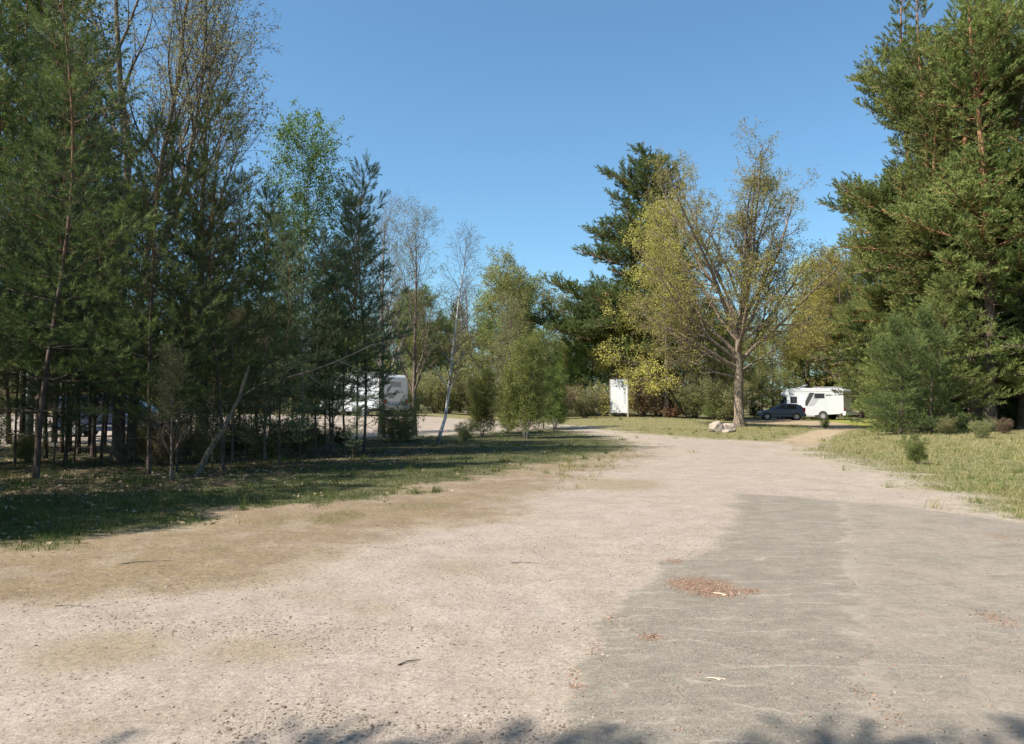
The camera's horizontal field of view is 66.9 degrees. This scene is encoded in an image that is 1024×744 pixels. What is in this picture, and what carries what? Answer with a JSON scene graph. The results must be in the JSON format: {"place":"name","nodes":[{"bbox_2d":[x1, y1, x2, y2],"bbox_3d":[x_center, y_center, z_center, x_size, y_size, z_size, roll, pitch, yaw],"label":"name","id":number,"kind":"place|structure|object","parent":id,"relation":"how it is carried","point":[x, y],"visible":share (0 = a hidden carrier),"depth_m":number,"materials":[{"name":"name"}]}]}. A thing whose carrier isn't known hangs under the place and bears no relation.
{"place":"outdoors","nodes":[
{"label":"outdoors","id":0,"kind":"place"},
{"bbox_2d":[0,429,659,551],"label":"grass","id":1,"kind":"structure","parent":0,"point":[47,532],"depth_m":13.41,"materials":[{"name":"green plant"}]},
{"bbox_2d":[0,414,1023,743],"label":"gravel road","id":2,"kind":"structure","parent":0,"point":[674,474],"depth_m":5.67,"materials":[{"name":"beige gravel"}]},
{"bbox_2d":[326,371,409,415],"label":"motorhome","id":3,"kind":"object","parent":2,"relation":"on","point":[400,382],"visible":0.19,"depth_m":52.80,"materials":[{"name":"white metal"}]},
{"bbox_2d":[0,466,1023,743],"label":"pebbles","id":4,"kind":"object","parent":2,"relation":"on","point":[372,728],"visible":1,"depth_m":4.32,"materials":[{"name":"beige stone"}]},
{"bbox_2d":[0,403,1023,604],"bbox_3d":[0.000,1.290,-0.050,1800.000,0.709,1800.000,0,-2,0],"label":"ground","id":5,"kind":"structure","parent":0,"point":[469,511],"depth_m":12.54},
{"bbox_2d":[0,22,55,449],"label":"pine tree","id":6,"kind":"object","parent":5,"relation":"on","point":[15,86],"visible":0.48,"depth_m":17.63,"materials":[{"name":"green plant"}]},
{"bbox_2d":[7,425,54,461],"bbox_3d":[-12.788,1.925,20.576,1.144,1.045,1.188,1,-2,-28],"label":"shrub","id":7,"kind":"object","parent":5,"relation":"on","point":[23,447],"visible":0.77,"depth_m":20.41,"materials":[{"name":"green plant"}]},
{"bbox_2d":[0,206,67,388],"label":"pine tree","id":8,"kind":"object","parent":5,"relation":"on","point":[14,308],"visible":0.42,"depth_m":18.79,"materials":[{"name":"plant"}]},
{"bbox_2d":[0,216,70,465],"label":"pine sapling","id":9,"kind":"object","parent":5,"relation":"on","point":[18,383],"visible":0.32,"depth_m":19.67,"materials":[{"name":"green plant"}]},
{"bbox_2d":[9,268,89,467],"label":"pine sapling","id":10,"kind":"object","parent":5,"relation":"on","point":[60,353],"visible":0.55,"depth_m":18.73,"materials":[{"name":"green plant"}]},
{"bbox_2d":[0,0,101,410],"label":"pine tree","id":11,"kind":"object","parent":5,"relation":"on","point":[15,49],"visible":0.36,"depth_m":20.77,"materials":[{"name":"green plant"}]},
{"bbox_2d":[0,40,117,452],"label":"pine tree","id":12,"kind":"object","parent":5,"relation":"on","point":[60,444],"visible":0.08,"depth_m":24.14,"materials":[{"name":"green plant"}]},
{"bbox_2d":[0,0,129,445],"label":"pine tree","id":13,"kind":"object","parent":5,"relation":"on","point":[23,419],"visible":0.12,"depth_m":24.00,"materials":[{"name":"green plant"}]},
{"bbox_2d":[0,128,132,468],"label":"pine tree","id":14,"kind":"object","parent":5,"relation":"on","point":[30,256],"visible":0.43,"depth_m":19.47,"materials":[{"name":"green plant"}]},
{"bbox_2d":[0,0,132,457],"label":"pine tree","id":15,"kind":"object","parent":5,"relation":"on","point":[46,116],"visible":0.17,"depth_m":22.05,"materials":[{"name":"green plant"}]},
{"bbox_2d":[33,295,115,461],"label":"pine sapling","id":16,"kind":"object","parent":5,"relation":"on","point":[86,416],"visible":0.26,"depth_m":20.58,"materials":[{"name":"green plant"}]},
{"bbox_2d":[4,47,151,453],"bbox_3d":[-13.559,-3.841,24.146,4.310,13.418,4.558,-2,-3,44],"label":"pine tree","id":17,"kind":"object","parent":5,"relation":"on","point":[78,444],"visible":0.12,"depth_m":24.00,"materials":[{"name":"green plant"}]},
{"bbox_2d":[0,0,178,478],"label":"pine tree","id":18,"kind":"object","parent":5,"relation":"on","point":[45,133],"visible":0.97,"depth_m":16.28,"materials":[{"name":"green plant"}]},
{"bbox_2d":[0,0,189,447],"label":"birch tree","id":19,"kind":"object","parent":5,"relation":"on","point":[22,31],"visible":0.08,"depth_m":25.78,"materials":[{"name":"plant"}]},
{"bbox_2d":[50,248,142,456],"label":"bare sapling","id":20,"kind":"object","parent":5,"relation":"on","point":[93,449],"visible":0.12,"depth_m":22.27,"materials":[{"name":"plant"}]},
{"bbox_2d":[54,175,160,464],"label":"pine tree","id":21,"kind":"object","parent":5,"relation":"on","point":[98,307],"visible":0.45,"depth_m":19.50,"materials":[{"name":"green plant"}]},
{"bbox_2d":[42,103,235,473],"bbox_3d":[-7.697,-1.806,16.886,3.668,8.539,3.411,0,-2,11],"label":"pine tree","id":22,"kind":"object","parent":5,"relation":"on","point":[126,318],"visible":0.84,"depth_m":16.76,"materials":[{"name":"green plant"}]},
{"bbox_2d":[13,0,284,460],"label":"budding tree","id":23,"kind":"object","parent":5,"relation":"on","point":[128,451],"visible":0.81,"depth_m":21.25,"materials":[{"name":"brown plant"}]},
{"bbox_2d":[88,162,215,446],"bbox_3d":[-10.873,-1.846,23.588,3.782,9.876,3.556,2,-3,-35],"label":"pine tree","id":24,"kind":"object","parent":5,"relation":"on","point":[142,327],"visible":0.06,"depth_m":23.38,"materials":[{"name":"green plant"}]},
{"bbox_2d":[117,275,203,458],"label":"pine sapling","id":25,"kind":"object","parent":5,"relation":"on","point":[156,334],"visible":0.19,"depth_m":20.58,"materials":[{"name":"green plant"}]},
{"bbox_2d":[143,427,188,464],"bbox_3d":[-8.646,1.867,19.436,1.057,0.995,1.247,1,-3,-32],"label":"shrub","id":26,"kind":"object","parent":5,"relation":"on","point":[162,455],"visible":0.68,"depth_m":19.30,"materials":[{"name":"green plant"}]},
{"bbox_2d":[52,0,298,455],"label":"budding tree","id":27,"kind":"object","parent":5,"relation":"on","point":[240,183],"visible":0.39,"depth_m":23.07,"materials":[{"name":"green plant"}]},
{"bbox_2d":[145,339,206,479],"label":"bare sapling","id":28,"kind":"object","parent":5,"relation":"on","point":[171,434],"visible":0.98,"depth_m":15.68,"materials":[{"name":"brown plant"}]},
{"bbox_2d":[134,175,241,472],"bbox_3d":[-7.451,-1.009,17.499,2.330,6.861,2.204,-2,-3,37],"label":"pine tree","id":29,"kind":"object","parent":5,"relation":"on","point":[209,345],"visible":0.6,"depth_m":17.26,"materials":[{"name":"green plant"}]},
{"bbox_2d":[183,423,232,461],"bbox_3d":[-8.001,1.860,20.483,1.266,1.157,1.315,2,-3,-45],"label":"shrub","id":30,"kind":"object","parent":5,"relation":"on","point":[203,443],"visible":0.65,"depth_m":20.30,"materials":[{"name":"green plant"}]},
{"bbox_2d":[182,310,243,465],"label":"pine sapling","id":31,"kind":"object","parent":5,"relation":"on","point":[213,411],"visible":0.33,"depth_m":19.25,"materials":[{"name":"green plant"}]},
{"bbox_2d":[154,188,272,455],"bbox_3d":[-8.643,-1.399,22.465,3.526,8.209,3.279,0,-2,6],"label":"pine tree","id":32,"kind":"object","parent":5,"relation":"on","point":[231,295],"visible":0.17,"depth_m":22.51,"materials":[{"name":"green plant"}]},
{"bbox_2d":[131,81,307,470],"bbox_3d":[-6.834,-1.996,17.735,3.467,9.630,3.688,-2,-3,40],"label":"pine tree","id":33,"kind":"object","parent":5,"relation":"on","point":[249,358],"visible":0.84,"depth_m":17.61,"materials":[{"name":"green plant"}]},
{"bbox_2d":[195,366,278,474],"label":"leaning dead tree","id":34,"kind":"object","parent":5,"relation":"on","point":[206,455],"visible":0.93,"depth_m":16.93,"materials":[{"name":"grey wood"}]},
{"bbox_2d":[207,298,274,459],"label":"bare sapling","id":35,"kind":"object","parent":5,"relation":"on","point":[231,457],"visible":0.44,"depth_m":21.20,"materials":[{"name":"plant"}]},
{"bbox_2d":[224,350,268,464],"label":"pine sapling","id":36,"kind":"object","parent":5,"relation":"on","point":[252,411],"visible":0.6,"depth_m":19.48,"materials":[{"name":"green plant"}]},
{"bbox_2d":[205,171,293,415],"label":"pine tree","id":37,"kind":"object","parent":5,"relation":"on","point":[240,179],"visible":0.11,"depth_m":29.23,"materials":[{"name":"green plant"}]},
{"bbox_2d":[198,178,311,454],"bbox_3d":[-7.705,-1.670,23.595,3.554,8.897,3.821,1,-3,-31],"label":"pine tree","id":38,"kind":"object","parent":5,"relation":"on","point":[267,215],"visible":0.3,"depth_m":23.84,"materials":[{"name":"green plant"}]},
{"bbox_2d":[242,417,287,455],"bbox_3d":[-7.432,1.928,23.143,1.459,1.284,1.405,-2,-3,35],"label":"shrub","id":39,"kind":"object","parent":5,"relation":"on","point":[268,446],"visible":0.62,"depth_m":23.07,"materials":[{"name":"green plant"}]},
{"bbox_2d":[232,293,303,458],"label":"bare sapling","id":40,"kind":"object","parent":5,"relation":"on","point":[264,454],"visible":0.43,"depth_m":21.60,"materials":[{"name":"plant"}]},
{"bbox_2d":[233,209,334,464],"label":"pine tree","id":41,"kind":"object","parent":5,"relation":"on","point":[277,218],"visible":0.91,"depth_m":19.66,"materials":[{"name":"green plant"}]},
{"bbox_2d":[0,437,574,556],"bbox_3d":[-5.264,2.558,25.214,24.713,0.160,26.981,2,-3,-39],"label":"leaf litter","id":42,"kind":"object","parent":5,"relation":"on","point":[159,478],"visible":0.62,"depth_m":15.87,"materials":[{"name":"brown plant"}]},
{"bbox_2d":[213,96,379,449],"bbox_3d":[-7.346,-3.250,26.389,5.906,12.242,5.617,-1,-3,30],"label":"birch tree","id":43,"kind":"object","parent":5,"relation":"on","point":[317,151],"visible":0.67,"depth_m":26.02,"materials":[{"name":"green plant"}]},
{"bbox_2d":[281,363,319,460],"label":"pine sapling","id":44,"kind":"object","parent":5,"relation":"on","point":[301,427],"visible":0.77,"depth_m":20.38,"materials":[{"name":"green plant"}]},
{"bbox_2d":[273,221,351,457],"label":"pine tree","id":45,"kind":"object","parent":5,"relation":"on","point":[325,287],"visible":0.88,"depth_m":22.39,"materials":[{"name":"green plant"}]},
{"bbox_2d":[288,243,361,454],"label":"pine tree","id":46,"kind":"object","parent":5,"relation":"on","point":[319,347],"visible":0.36,"depth_m":23.62,"materials":[{"name":"green plant"}]},
{"bbox_2d":[1,450,683,739],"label":"dry grass","id":47,"kind":"structure","parent":5,"relation":"on","point":[202,590],"depth_m":6.77,"materials":[{"name":"beige plant"}]},
{"bbox_2d":[305,191,401,455],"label":"pine tree","id":48,"kind":"object","parent":5,"relation":"on","point":[350,203],"visible":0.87,"depth_m":23.12,"materials":[{"name":"green plant"}]},
{"bbox_2d":[317,175,402,445],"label":"pine tree","id":49,"kind":"object","parent":5,"relation":"on","point":[351,331],"visible":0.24,"depth_m":28.29,"materials":[{"name":"green plant"}]},
{"bbox_2d":[315,148,417,452],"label":"pine tree","id":50,"kind":"object","parent":5,"relation":"on","point":[375,297],"visible":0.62,"depth_m":24.41,"materials":[{"name":"green plant"}]},
{"bbox_2d":[345,191,425,437],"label":"bare tree","id":51,"kind":"object","parent":5,"relation":"on","point":[382,288],"visible":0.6,"depth_m":34.24,"materials":[{"name":"brown plant"}]},
{"bbox_2d":[367,388,429,441],"bbox_3d":[-4.637,1.790,31.279,2.580,2.270,2.484,1,-2,-18],"label":"shrub","id":52,"kind":"object","parent":5,"relation":"on","point":[402,423],"visible":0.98,"depth_m":30.90,"materials":[{"name":"green plant"}]},
{"bbox_2d":[368,187,458,435],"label":"bare tree","id":53,"kind":"object","parent":5,"relation":"on","point":[415,275],"visible":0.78,"depth_m":36.93,"materials":[{"name":"brown plant"}]},
{"bbox_2d":[376,284,456,410],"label":"leafy tree","id":54,"kind":"object","parent":5,"relation":"on","point":[433,333],"visible":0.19,"depth_m":81.81,"materials":[{"name":"green plant"}]},
{"bbox_2d":[416,362,478,413],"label":"shrub","id":55,"kind":"object","parent":5,"relation":"on","point":[453,403],"visible":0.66,"depth_m":65.47,"materials":[{"name":"green plant"}]},
{"bbox_2d":[411,221,486,443],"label":"birch tree","id":56,"kind":"object","parent":5,"relation":"on","point":[451,365],"visible":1,"depth_m":29.66,"materials":[{"name":"grey plant"}]},
{"bbox_2d":[465,367,499,435],"bbox_3d":[-1.367,1.398,36.519,1.678,3.428,1.670,0,-2,-5],"label":"bush","id":57,"kind":"object","parent":5,"relation":"on","point":[483,403],"visible":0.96,"depth_m":36.35,"materials":[{"name":"green plant"}]},
{"bbox_2d":[459,274,550,413],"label":"leafy tree","id":58,"kind":"object","parent":5,"relation":"on","point":[495,324],"visible":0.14,"depth_m":77.15,"materials":[{"name":"green plant"}]},
{"bbox_2d":[477,289,534,430],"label":"leafy tree","id":59,"kind":"object","parent":5,"relation":"on","point":[505,328],"visible":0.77,"depth_m":41.87,"materials":[{"name":"plant"}]},
{"bbox_2d":[453,242,590,403],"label":"leafy tree","id":60,"kind":"object","parent":5,"relation":"on","point":[492,276],"visible":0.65,"depth_m":65.77,"materials":[{"name":"green plant"}]},
{"bbox_2d":[495,326,551,437],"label":"birch tree","id":61,"kind":"object","parent":5,"relation":"on","point":[528,408],"visible":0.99,"depth_m":34.34,"materials":[{"name":"green plant"}]},
{"bbox_2d":[490,269,576,386],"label":"leafy tree","id":62,"kind":"object","parent":5,"relation":"on","point":[544,296],"visible":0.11,"depth_m":78.27,"materials":[{"name":"green plant"}]},
{"bbox_2d":[541,365,570,428],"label":"shrub","id":63,"kind":"object","parent":5,"relation":"on","point":[553,413],"visible":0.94,"depth_m":42.66,"materials":[{"name":"green plant"}]},
{"bbox_2d":[567,379,610,417],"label":"shrub","id":64,"kind":"object","parent":5,"relation":"on","point":[588,403],"visible":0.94,"depth_m":59.50,"materials":[{"name":"green plant"}]},
{"bbox_2d":[566,338,615,415],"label":"leafy tree","id":65,"kind":"object","parent":5,"relation":"on","point":[579,371],"visible":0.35,"depth_m":69.35,"materials":[{"name":"green plant"}]},
{"bbox_2d":[519,141,708,415],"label":"pine tree","id":66,"kind":"object","parent":5,"relation":"on","point":[587,321],"visible":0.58,"depth_m":67.83,"materials":[{"name":"green plant"}]},
{"bbox_2d":[610,379,628,416],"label":"notice board","id":67,"kind":"object","parent":5,"relation":"on","point":[619,398],"visible":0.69,"depth_m":60.93,"materials":[{"name":"white wood"}]},
{"bbox_2d":[579,294,661,416],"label":"leafy tree","id":68,"kind":"object","parent":5,"relation":"on","point":[611,368],"visible":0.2,"depth_m":67.75,"materials":[{"name":"green plant"}]},
{"bbox_2d":[572,192,731,416],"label":"leafy tree","id":69,"kind":"object","parent":5,"relation":"on","point":[646,367],"visible":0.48,"depth_m":61.71,"materials":[{"name":"green plant"}]},
{"bbox_2d":[638,371,696,416],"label":"shrub","id":70,"kind":"object","parent":5,"relation":"on","point":[657,404],"visible":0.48,"depth_m":62.23,"materials":[{"name":"green plant"}]},
{"bbox_2d":[638,276,734,417],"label":"leafy tree","id":71,"kind":"object","parent":5,"relation":"on","point":[711,362],"visible":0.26,"depth_m":65.22,"materials":[{"name":"green plant"}]},
{"bbox_2d":[667,376,714,417],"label":"shrub","id":72,"kind":"object","parent":5,"relation":"on","point":[690,405],"visible":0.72,"depth_m":61.33,"materials":[{"name":"green plant"}]},
{"bbox_2d":[677,306,757,417],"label":"leafy tree","id":73,"kind":"object","parent":5,"relation":"on","point":[746,369],"visible":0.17,"depth_m":73.14,"materials":[{"name":"green plant"}]},
{"bbox_2d":[692,371,756,420],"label":"shrub","id":74,"kind":"object","parent":5,"relation":"on","point":[728,412],"visible":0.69,"depth_m":59.59,"materials":[{"name":"green plant"}]},
{"bbox_2d":[616,115,863,426],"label":"oak tree","id":75,"kind":"object","parent":5,"relation":"on","point":[750,261],"visible":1,"depth_m":45.31,"materials":[{"name":"green plant"}]},
{"bbox_2d":[706,331,773,414],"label":"leafy tree","id":76,"kind":"object","parent":5,"relation":"on","point":[750,357],"visible":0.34,"depth_m":79.09,"materials":[{"name":"green plant"}]},
{"bbox_2d":[745,320,805,408],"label":"leafy tree","id":77,"kind":"object","parent":5,"relation":"on","point":[797,368],"visible":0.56,"depth_m":83.06,"materials":[{"name":"green plant"}]},
{"bbox_2d":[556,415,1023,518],"bbox_3d":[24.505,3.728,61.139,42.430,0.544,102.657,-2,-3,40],"label":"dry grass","id":78,"kind":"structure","parent":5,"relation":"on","point":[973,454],"depth_m":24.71,"materials":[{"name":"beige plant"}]},
{"bbox_2d":[558,415,1023,519],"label":"grass","id":79,"kind":"structure","parent":5,"relation":"on","point":[962,477],"depth_m":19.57,"materials":[{"name":"green plant"}]},
{"bbox_2d":[764,252,858,416],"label":"leafy tree","id":80,"kind":"object","parent":5,"relation":"on","point":[794,272],"visible":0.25,"depth_m":85.21,"materials":[{"name":"green plant"}]},
{"bbox_2d":[776,385,853,419],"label":"motorhome","id":81,"kind":"object","parent":5,"relation":"on","point":[818,402],"visible":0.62,"depth_m":69.83,"materials":[{"name":"white metal"}]},
{"bbox_2d":[786,243,872,417],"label":"leafy tree","id":82,"kind":"object","parent":5,"relation":"on","point":[833,291],"visible":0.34,"depth_m":80.72,"materials":[{"name":"green plant"}]},
{"bbox_2d":[807,215,877,417],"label":"pine tree","id":83,"kind":"object","parent":5,"relation":"on","point":[841,337],"visible":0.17,"depth_m":76.18,"materials":[{"name":"green plant"}]},
{"bbox_2d":[832,233,887,398],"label":"pine tree","id":84,"kind":"object","parent":5,"relation":"on","point":[850,313],"visible":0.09,"depth_m":70.33,"materials":[{"name":"green plant"}]},
{"bbox_2d":[850,168,904,417],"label":"pine tree","id":85,"kind":"object","parent":5,"relation":"on","point":[879,294],"visible":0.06,"depth_m":58.01,"materials":[{"name":"green plant"}]},
{"bbox_2d":[805,0,968,376],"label":"pine tree","id":86,"kind":"object","parent":5,"relation":"on","point":[857,78],"visible":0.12,"depth_m":55.10,"materials":[{"name":"green plant"}]},
{"bbox_2d":[848,332,927,432],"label":"pine tree","id":87,"kind":"object","parent":5,"relation":"on","point":[870,371],"visible":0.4,"depth_m":36.92,"materials":[{"name":"green plant"}]},
{"bbox_2d":[839,312,943,434],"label":"pine tree","id":88,"kind":"object","parent":5,"relation":"on","point":[905,352],"visible":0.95,"depth_m":33.47,"materials":[{"name":"green plant"}]},
{"bbox_2d":[899,434,930,463],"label":"sapling","id":89,"kind":"object","parent":5,"relation":"on","point":[915,454],"visible":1,"depth_m":19.66,"materials":[{"name":"plant"}]},
{"bbox_2d":[829,0,1013,428],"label":"pine tree","id":90,"kind":"object","parent":5,"relation":"on","point":[887,196],"visible":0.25,"depth_m":46.41,"materials":[{"name":"green plant"}]},
{"bbox_2d":[867,303,979,431],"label":"pine tree","id":91,"kind":"object","parent":5,"relation":"on","point":[944,341],"visible":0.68,"depth_m":35.14,"materials":[{"name":"green plant"}]},
{"bbox_2d":[826,45,1023,429],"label":"pine tree","id":92,"kind":"object","parent":5,"relation":"on","point":[924,110],"visible":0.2,"depth_m":43.78,"materials":[{"name":"green plant"}]},
{"bbox_2d":[873,269,1023,431],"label":"pine tree","id":93,"kind":"object","parent":5,"relation":"on","point":[951,312],"visible":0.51,"depth_m":37.99,"materials":[{"name":"green plant"}]},
{"bbox_2d":[874,0,1023,428],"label":"pine tree","id":94,"kind":"object","parent":5,"relation":"on","point":[989,275],"visible":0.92,"depth_m":39.77,"materials":[{"name":"green plant"}]},
{"bbox_2d":[875,0,1023,429],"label":"pine tree","id":95,"kind":"object","parent":5,"relation":"on","point":[914,268],"visible":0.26,"depth_m":41.90,"materials":[{"name":"green plant"}]},
{"bbox_2d":[909,30,1023,429],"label":"pine tree","id":96,"kind":"object","parent":5,"relation":"on","point":[1017,383],"visible":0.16,"depth_m":42.76,"materials":[{"name":"green plant"}]},
{"bbox_2d":[953,0,1023,381],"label":"pine tree","id":97,"kind":"object","parent":5,"relation":"on","point":[1015,144],"visible":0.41,"depth_m":39.39,"materials":[{"name":"green plant"}]},
{"bbox_2d":[957,0,1023,424],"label":"pine tree","id":98,"kind":"object","parent":5,"relation":"on","point":[1000,416],"visible":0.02,"depth_m":47.00,"materials":[{"name":"green plant"}]},
{"bbox_2d":[0,0,1023,399],"label":"sky","id":99,"kind":"structure","parent":0,"point":[500,115],"materials":[{"name":"blue"}]},
{"bbox_2d":[553,493,1023,743],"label":"asphalt road","id":100,"kind":"structure","parent":0,"point":[925,644],"depth_m":5.18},
{"bbox_2d":[554,528,1023,739],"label":"needle litter","id":101,"kind":"object","parent":100,"relation":"on","point":[707,588],"visible":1,"depth_m":5.54,"materials":[{"name":"brown plant"}]},
{"bbox_2d":[746,418,861,445],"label":"dirt path","id":102,"kind":"structure","parent":0,"point":[811,438],"depth_m":43.91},
{"bbox_2d":[756,403,805,419],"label":"hatchback car","id":103,"kind":"object","parent":102,"relation":"on","point":[794,411],"visible":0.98,"depth_m":68.12,"materials":[{"name":"blue paint"}]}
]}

